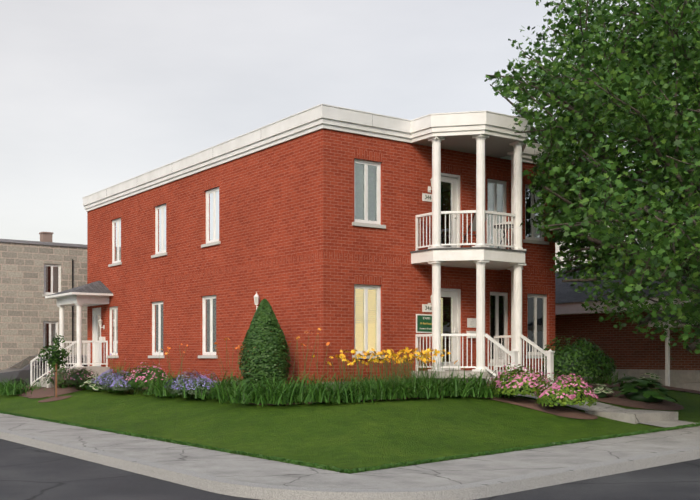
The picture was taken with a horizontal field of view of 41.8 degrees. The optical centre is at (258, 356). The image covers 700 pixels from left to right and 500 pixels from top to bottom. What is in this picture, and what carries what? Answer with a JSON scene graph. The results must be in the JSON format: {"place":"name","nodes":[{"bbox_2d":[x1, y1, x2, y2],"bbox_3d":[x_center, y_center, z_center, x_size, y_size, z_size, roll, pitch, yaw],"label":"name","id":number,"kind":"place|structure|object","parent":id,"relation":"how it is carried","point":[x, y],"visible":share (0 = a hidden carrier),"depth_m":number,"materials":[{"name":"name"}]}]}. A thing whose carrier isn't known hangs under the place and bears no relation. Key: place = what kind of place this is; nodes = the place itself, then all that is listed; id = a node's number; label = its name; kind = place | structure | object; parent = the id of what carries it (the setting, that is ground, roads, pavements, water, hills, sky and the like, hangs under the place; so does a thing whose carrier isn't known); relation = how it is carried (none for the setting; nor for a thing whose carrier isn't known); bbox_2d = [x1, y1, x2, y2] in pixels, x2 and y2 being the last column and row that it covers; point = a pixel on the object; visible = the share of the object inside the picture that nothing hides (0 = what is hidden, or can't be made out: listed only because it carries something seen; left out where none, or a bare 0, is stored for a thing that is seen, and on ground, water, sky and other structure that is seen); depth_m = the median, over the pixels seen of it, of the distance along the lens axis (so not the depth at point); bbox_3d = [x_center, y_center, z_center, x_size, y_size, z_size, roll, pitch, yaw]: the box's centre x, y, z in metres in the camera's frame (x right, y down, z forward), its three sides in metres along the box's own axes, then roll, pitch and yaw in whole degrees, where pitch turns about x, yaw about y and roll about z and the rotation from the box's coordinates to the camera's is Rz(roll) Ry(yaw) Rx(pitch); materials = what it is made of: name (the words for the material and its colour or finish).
{"place":"outdoors","nodes":[
{"label":"outdoors","id":0,"kind":"place"},
{"bbox_2d":[0,242,86,369],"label":"stone building","id":1,"kind":"structure","parent":0,"point":[27,308],"depth_m":35.59,"materials":[{"name":"grey stone"}]},
{"bbox_2d":[0,232,86,340],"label":"stone building trim","id":2,"kind":"structure","parent":1,"relation":"attached to","point":[45,238],"depth_m":36.43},
{"bbox_2d":[90,369,132,383],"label":"flowering bush","id":3,"kind":"object","parent":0,"point":[99,377],"visible":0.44,"depth_m":26.31,"materials":[{"name":"purple plant"}]},
{"bbox_2d":[103,373,133,386],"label":"flowering bush","id":4,"kind":"object","parent":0,"point":[113,383],"visible":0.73,"depth_m":25.45,"materials":[{"name":"purple plant"}]},
{"bbox_2d":[164,370,218,389],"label":"flowering bush","id":5,"kind":"object","parent":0,"point":[202,376],"visible":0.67,"depth_m":22.01,"materials":[{"name":"plant"}]},
{"bbox_2d":[0,0,695,244],"label":"sky","id":6,"kind":"structure","parent":0,"point":[96,95],"materials":[{"name":"white"}]},
{"bbox_2d":[0,386,699,473],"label":"lawn","id":7,"kind":"structure","parent":0,"point":[350,435],"depth_m":17.27,"materials":[{"name":"green plant"}]},
{"bbox_2d":[0,377,45,394],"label":"plants","id":8,"kind":"object","parent":7,"relation":"on","point":[9,389],"visible":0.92,"depth_m":29.90,"materials":[{"name":"green plant"}]},
{"bbox_2d":[36,333,71,396],"bbox_3d":[-6.097,0.284,27.075,1.120,1.986,0.858,0,0,-33],"label":"young tree","id":9,"kind":"object","parent":7,"relation":"on","point":[53,352],"depth_m":27.03,"materials":[{"name":"green plant"}]},
{"bbox_2d":[55,363,56,396],"bbox_3d":[-6.011,0.727,27.016,0.040,1.100,0.040,0,0,-33],"label":"trunk","id":10,"kind":"object","parent":7,"relation":"on","point":[56,380],"visible":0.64,"depth_m":27.00,"materials":[{"name":"brown wood"}]},
{"bbox_2d":[42,367,82,384],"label":"shrub","id":11,"kind":"object","parent":7,"relation":"on","point":[58,374],"depth_m":29.43,"materials":[{"name":"green plant"}]},
{"bbox_2d":[30,292,112,387],"bbox_3d":[-6.546,-0.551,31.410,2.163,3.177,2.600,0,0,-33],"label":"porch","id":12,"kind":"object","parent":7,"relation":"on","point":[79,300],"visible":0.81,"depth_m":31.03,"materials":[{"name":"white wood"}]},
{"bbox_2d":[32,366,109,387],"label":"side porch steps","id":13,"kind":"structure","parent":12,"relation":"attached to","point":[99,370],"depth_m":30.93,"materials":[{"name":"grey concrete"}]},
{"bbox_2d":[48,281,112,295],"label":"porch roof","id":14,"kind":"structure","parent":12,"relation":"attached to","point":[97,287],"depth_m":31.05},
{"bbox_2d":[62,368,98,384],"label":"shrub","id":15,"kind":"object","parent":7,"relation":"on","point":[86,372],"depth_m":28.44,"materials":[{"name":"green plant"}]},
{"bbox_2d":[79,376,101,389],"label":"hosta","id":16,"kind":"object","parent":7,"relation":"on","point":[87,381],"visible":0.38,"depth_m":27.49,"materials":[{"name":"green plant"}]},
{"bbox_2d":[86,383,102,389],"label":"hosta","id":17,"kind":"object","parent":7,"relation":"on","point":[88,388],"visible":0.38,"depth_m":27.57,"materials":[{"name":"green plant"}]},
{"bbox_2d":[109,389,129,392],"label":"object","id":18,"kind":"object","parent":7,"relation":"on","point":[117,391],"visible":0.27,"depth_m":25.85,"materials":[{"name":"green plant"}]},
{"bbox_2d":[136,388,150,394],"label":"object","id":19,"kind":"object","parent":7,"relation":"on","point":[143,392],"visible":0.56,"depth_m":24.39,"materials":[{"name":"green plant"}]},
{"bbox_2d":[174,371,246,399],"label":"strap-leaved plants","id":20,"kind":"object","parent":7,"relation":"on","point":[215,391],"visible":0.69,"depth_m":21.32,"materials":[{"name":"green plant"}]},
{"bbox_2d":[0,411,699,473],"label":"lawn fringe","id":21,"kind":"object","parent":7,"relation":"on","point":[361,469],"visible":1,"depth_m":14.57,"materials":[{"name":"green plant"}]},
{"bbox_2d":[14,382,699,418],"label":"mulch bed","id":22,"kind":"object","parent":7,"relation":"on","point":[622,399],"visible":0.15,"depth_m":20.49,"materials":[{"name":"brown soil"}]},
{"bbox_2d":[0,377,36,391],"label":"clump","id":23,"kind":"object","parent":22,"relation":"on","point":[12,383],"visible":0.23,"depth_m":31.43,"materials":[{"name":"green plant"}]},
{"bbox_2d":[48,383,75,387],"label":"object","id":24,"kind":"object","parent":22,"relation":"on","point":[62,385],"visible":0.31,"depth_m":29.42,"materials":[{"name":"green plant"}]},
{"bbox_2d":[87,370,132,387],"bbox_3d":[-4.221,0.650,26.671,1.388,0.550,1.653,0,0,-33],"label":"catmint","id":25,"kind":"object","parent":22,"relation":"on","point":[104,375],"depth_m":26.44,"materials":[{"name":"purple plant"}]},
{"bbox_2d":[106,363,131,375],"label":"flowering plant","id":26,"kind":"object","parent":22,"relation":"on","point":[117,369],"visible":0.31,"depth_m":27.92,"materials":[{"name":"green plant"}]},
{"bbox_2d":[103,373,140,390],"bbox_3d":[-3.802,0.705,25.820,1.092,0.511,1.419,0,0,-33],"label":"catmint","id":27,"kind":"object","parent":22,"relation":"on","point":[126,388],"depth_m":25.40,"materials":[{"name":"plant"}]},
{"bbox_2d":[122,362,170,387],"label":"flowering bush","id":28,"kind":"object","parent":22,"relation":"on","point":[148,383],"depth_m":24.77,"materials":[{"name":"green plant"}]},
{"bbox_2d":[159,343,187,377],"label":"lily","id":29,"kind":"object","parent":22,"relation":"on","point":[170,366],"depth_m":25.30,"materials":[{"name":"orange plant"}]},
{"bbox_2d":[133,371,214,395],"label":"strap-leaved plants","id":30,"kind":"object","parent":22,"relation":"on","point":[161,389],"visible":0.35,"depth_m":23.33,"materials":[{"name":"green plant"}]},
{"bbox_2d":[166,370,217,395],"bbox_3d":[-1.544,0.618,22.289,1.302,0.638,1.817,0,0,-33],"label":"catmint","id":31,"kind":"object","parent":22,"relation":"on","point":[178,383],"depth_m":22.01,"materials":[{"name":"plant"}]},
{"bbox_2d":[211,371,240,385],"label":"flowering plant","id":32,"kind":"object","parent":22,"relation":"on","point":[230,377],"visible":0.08,"depth_m":22.83,"materials":[{"name":"green plant"}]},
{"bbox_2d":[213,338,242,382],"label":"lily","id":33,"kind":"object","parent":22,"relation":"on","point":[229,362],"depth_m":22.96,"materials":[{"name":"green plant"}]},
{"bbox_2d":[204,374,303,406],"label":"strap-leaved plants","id":34,"kind":"object","parent":22,"relation":"on","point":[239,394],"visible":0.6,"depth_m":19.85,"materials":[{"name":"green plant"}]},
{"bbox_2d":[238,298,290,390],"bbox_3d":[0.146,-0.200,21.006,1.140,2.298,1.140,0,0,34],"label":"cedar","id":35,"kind":"object","parent":22,"relation":"on","point":[273,340],"depth_m":20.69,"materials":[{"name":"green plant"}]},
{"bbox_2d":[230,373,335,405],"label":"strap-leaved plants","id":36,"kind":"object","parent":22,"relation":"on","point":[283,395],"visible":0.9,"depth_m":19.12,"materials":[{"name":"green plant"}]},
{"bbox_2d":[278,370,333,397],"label":"ornamental grass","id":37,"kind":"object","parent":22,"relation":"on","point":[313,375],"depth_m":20.36,"materials":[{"name":"green plant"}]},
{"bbox_2d":[292,328,329,382],"bbox_3d":[1.142,0.125,20.558,0.994,1.557,0.811,0,0,-33],"label":"lily","id":38,"kind":"object","parent":22,"relation":"on","point":[304,372],"depth_m":20.53,"materials":[{"name":"green plant"}]},
{"bbox_2d":[275,373,383,403],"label":"strap-leaved plants","id":39,"kind":"object","parent":22,"relation":"on","point":[335,393],"visible":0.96,"depth_m":18.60,"materials":[{"name":"green plant"}]},
{"bbox_2d":[313,349,401,385],"bbox_3d":[2.455,0.342,20.537,2.620,1.083,2.153,0,0,-33],"label":"yellow lily","id":40,"kind":"object","parent":22,"relation":"on","point":[354,352],"depth_m":20.60,"materials":[{"name":"plant"}]},
{"bbox_2d":[318,375,422,400],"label":"strap-leaved plants","id":41,"kind":"object","parent":22,"relation":"on","point":[379,393],"visible":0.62,"depth_m":18.95,"materials":[{"name":"green plant"}]},
{"bbox_2d":[325,349,424,399],"bbox_3d":[2.230,0.351,19.512,2.327,1.084,2.681,0,0,-33],"label":"yellow lily","id":42,"kind":"object","parent":22,"relation":"on","point":[388,396],"depth_m":19.41,"materials":[{"name":"plant"}]},
{"bbox_2d":[358,352,442,397],"bbox_3d":[3.190,0.370,19.834,2.403,1.013,2.686,0,0,-33],"label":"yellow lily","id":43,"kind":"object","parent":22,"relation":"on","point":[407,389],"depth_m":19.96,"materials":[{"name":"plant"}]},
{"bbox_2d":[372,353,430,384],"bbox_3d":[3.114,0.371,21.030,2.035,0.990,2.316,0,0,-33],"label":"yellow lily","id":44,"kind":"object","parent":22,"relation":"on","point":[385,365],"depth_m":20.93,"materials":[{"name":"plant"}]},
{"bbox_2d":[378,373,459,398],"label":"strap-leaved plants","id":45,"kind":"object","parent":22,"relation":"on","point":[416,394],"visible":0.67,"depth_m":19.36,"materials":[{"name":"green plant"}]},
{"bbox_2d":[391,355,462,386],"bbox_3d":[3.956,0.346,21.421,2.210,1.013,2.445,0,0,-33],"label":"yellow lily","id":46,"kind":"object","parent":22,"relation":"on","point":[419,369],"depth_m":21.29,"materials":[{"name":"plant"}]},
{"bbox_2d":[388,349,466,393],"bbox_3d":[3.817,0.322,20.634,2.158,1.075,1.965,0,0,-33],"label":"yellow lily","id":47,"kind":"object","parent":22,"relation":"on","point":[428,353],"depth_m":20.44,"materials":[{"name":"plant"}]},
{"bbox_2d":[416,373,481,396],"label":"strap-leaved plants","id":48,"kind":"object","parent":22,"relation":"on","point":[450,389],"visible":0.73,"depth_m":19.82,"materials":[{"name":"green plant"}]},
{"bbox_2d":[437,368,497,394],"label":"strap-leaved plants","id":49,"kind":"object","parent":22,"relation":"on","point":[480,379],"visible":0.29,"depth_m":20.57,"materials":[{"name":"green plant"}]},
{"bbox_2d":[466,380,516,397],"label":"ornamental grass","id":50,"kind":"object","parent":22,"relation":"on","point":[485,392],"depth_m":19.66,"materials":[{"name":"green plant"}]},
{"bbox_2d":[487,364,548,395],"bbox_3d":[5.595,0.493,19.554,1.140,0.672,1.409,0,0,-33],"label":"spirea","id":51,"kind":"object","parent":22,"relation":"on","point":[522,392],"depth_m":19.22,"materials":[{"name":"green plant"}]},
{"bbox_2d":[535,373,597,406],"bbox_3d":[6.237,0.672,18.605,1.208,0.697,1.343,0,0,-33],"label":"spirea","id":52,"kind":"object","parent":22,"relation":"on","point":[542,400],"depth_m":18.24,"materials":[{"name":"green plant"}]},
{"bbox_2d":[594,391,607,397],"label":"hosta","id":53,"kind":"object","parent":22,"relation":"on","point":[602,395],"visible":0.41,"depth_m":20.83,"materials":[{"name":"green plant"}]},
{"bbox_2d":[590,384,614,395],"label":"hosta","id":54,"kind":"object","parent":22,"relation":"on","point":[607,388],"visible":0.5,"depth_m":20.89,"materials":[{"name":"green plant"}]},
{"bbox_2d":[595,384,612,392],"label":"hosta","id":55,"kind":"object","parent":22,"relation":"on","point":[602,387],"visible":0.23,"depth_m":20.77,"materials":[{"name":"green plant"}]},
{"bbox_2d":[579,372,628,384],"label":"plant","id":56,"kind":"object","parent":22,"relation":"on","point":[605,379],"visible":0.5,"depth_m":24.09,"materials":[{"name":"green plant"}]},
{"bbox_2d":[639,373,661,383],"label":"hosta","id":57,"kind":"object","parent":22,"relation":"on","point":[654,375],"visible":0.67,"depth_m":24.38,"materials":[{"name":"green plant"}]},
{"bbox_2d":[213,378,555,389],"bbox_3d":[1.014,1.040,29.000,8.025,0.900,14.285,0,0,-33],"label":"foundation","id":58,"kind":"object","parent":7,"relation":"on","point":[343,383],"visible":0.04,"depth_m":21.09,"materials":[{"name":"concrete"}]},
{"bbox_2d":[87,128,554,383],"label":"walls","id":59,"kind":"structure","parent":58,"relation":"on","point":[298,251],"depth_m":23.22,"materials":[{"name":"brick"}]},
{"bbox_2d":[98,178,475,340],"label":"wall lamps","id":60,"kind":"object","parent":59,"relation":"attached to","point":[256,297],"visible":0.65,"depth_m":22.94,"materials":[{"name":"white plastic"}]},
{"bbox_2d":[43,159,546,369],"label":"window frames","id":61,"kind":"structure","parent":59,"relation":"attached to","point":[454,294],"depth_m":24.17,"materials":[{"name":"white wood"}]},
{"bbox_2d":[45,164,541,361],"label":"curtains","id":62,"kind":"object","parent":61,"relation":"in","point":[359,293],"depth_m":24.04,"materials":[{"name":"beige fabric"}]},
{"bbox_2d":[45,165,542,361],"bbox_3d":[4.093,-2.223,31.419,16.246,4.709,21.200,0,0,-33],"label":"window glass","id":63,"kind":"object","parent":61,"relation":"in","point":[207,301],"visible":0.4,"depth_m":25.08,"materials":[{"name":"grey glass"}]},
{"bbox_2d":[42,222,548,370],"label":"window sills","id":64,"kind":"structure","parent":59,"relation":"attached to","point":[353,224],"depth_m":24.83,"materials":[{"name":"white stone"}]},
{"bbox_2d":[83,104,560,211],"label":"cornice","id":65,"kind":"structure","parent":59,"relation":"on","point":[457,131],"depth_m":22.02,"materials":[{"name":"metal"}]},
{"bbox_2d":[416,314,431,332],"bbox_3d":[4.166,-0.820,22.552,0.660,0.460,0.026,0,0,-33],"label":"office sign","id":66,"kind":"object","parent":59,"relation":"attached to","point":[419,318],"visible":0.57,"depth_m":22.49,"materials":[{"name":"green plastic"}]},
{"bbox_2d":[410,134,554,395],"bbox_3d":[5.723,-1.925,22.067,3.140,6.630,2.520,0,0,-33],"label":"porch","id":67,"kind":"object","parent":59,"relation":"attached to","point":[480,256],"depth_m":21.71,"materials":[{"name":"white wood"}]},
{"bbox_2d":[461,213,512,248],"bbox_3d":[5.780,-3.054,22.634,1.553,0.961,0.598,0,0,-28],"label":"balcony furniture","id":68,"kind":"object","parent":67,"relation":"on","point":[474,224],"visible":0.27,"depth_m":22.36,"materials":[{"name":"grey metal"}]},
{"bbox_2d":[555,167,699,301],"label":"white house","id":69,"kind":"structure","parent":7,"relation":"on","point":[557,250],"depth_m":39.54,"materials":[{"name":"white paint"}]},
{"bbox_2d":[611,376,651,391],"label":"hosta","id":70,"kind":"object","parent":7,"relation":"on","point":[624,379],"depth_m":22.23,"materials":[{"name":"green plant"}]},
{"bbox_2d":[614,378,676,401],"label":"hosta","id":71,"kind":"object","parent":7,"relation":"on","point":[643,382],"depth_m":20.71,"materials":[{"name":"green plant"}]},
{"bbox_2d":[0,413,699,499],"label":"sidewalk","id":72,"kind":"structure","parent":0,"point":[243,476],"depth_m":12.65,"materials":[{"name":"grey concrete"}]},
{"bbox_2d":[0,439,699,499],"bbox_3d":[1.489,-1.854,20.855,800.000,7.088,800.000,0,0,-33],"label":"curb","id":73,"kind":"structure","parent":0,"point":[29,473],"depth_m":11.82,"materials":[{"name":"concrete"}]},
{"bbox_2d":[374,349,412,361],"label":"yellow flowers","id":74,"kind":"object","parent":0,"point":[396,357],"visible":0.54,"depth_m":20.82,"materials":[{"name":"yellow plant"}]},
{"bbox_2d":[375,347,420,363],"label":"yellow flowers","id":75,"kind":"object","parent":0,"point":[410,356],"visible":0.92,"depth_m":20.14,"materials":[{"name":"yellow plant"}]},
{"bbox_2d":[390,347,444,361],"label":"yellow flowers","id":76,"kind":"object","parent":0,"point":[428,349],"visible":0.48,"depth_m":21.29,"materials":[{"name":"yellow plant"}]},
{"bbox_2d":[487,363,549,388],"bbox_3d":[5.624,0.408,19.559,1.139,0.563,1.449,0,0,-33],"label":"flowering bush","id":77,"kind":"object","parent":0,"point":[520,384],"visible":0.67,"depth_m":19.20,"materials":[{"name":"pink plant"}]},
{"bbox_2d":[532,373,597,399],"bbox_3d":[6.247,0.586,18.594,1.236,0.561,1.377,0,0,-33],"label":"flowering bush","id":78,"kind":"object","parent":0,"point":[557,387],"visible":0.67,"depth_m":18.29,"materials":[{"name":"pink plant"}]},
{"bbox_2d":[539,336,616,377],"bbox_3d":[7.662,0.004,22.142,1.907,1.023,1.939,0,0,-33],"label":"shrub","id":79,"kind":"object","parent":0,"point":[588,349],"depth_m":21.56,"materials":[{"name":"green plant"}]},
{"bbox_2d":[484,0,699,359],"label":"maple","id":80,"kind":"object","parent":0,"point":[622,84],"depth_m":18.96,"materials":[{"name":"green plant"}]},
{"bbox_2d":[518,394,697,428],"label":"front walk","id":81,"kind":"structure","parent":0,"point":[665,419],"depth_m":18.52,"materials":[{"name":"grey concrete"}]},
{"bbox_2d":[555,310,699,369],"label":"bungalow walls","id":82,"kind":"structure","parent":0,"point":[624,347],"depth_m":28.39,"materials":[{"name":"red brick"}]},
{"bbox_2d":[555,262,699,385],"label":"roof","id":83,"kind":"structure","parent":82,"relation":"on","point":[569,300],"depth_m":29.38,"materials":[{"name":"grey"}]},
{"bbox_2d":[556,369,699,393],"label":"foundation wall","id":84,"kind":"structure","parent":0,"point":[687,379],"depth_m":27.02,"materials":[{"name":"grey concrete"}]},
{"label":"driveway","id":85,"kind":"structure","parent":0,"visible":0},
{"bbox_2d":[0,354,86,384],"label":"minivan","id":86,"kind":"object","parent":85,"relation":"on","point":[20,369],"visible":0.19,"depth_m":33.42,"materials":[{"name":"grey paint"}]}
]}

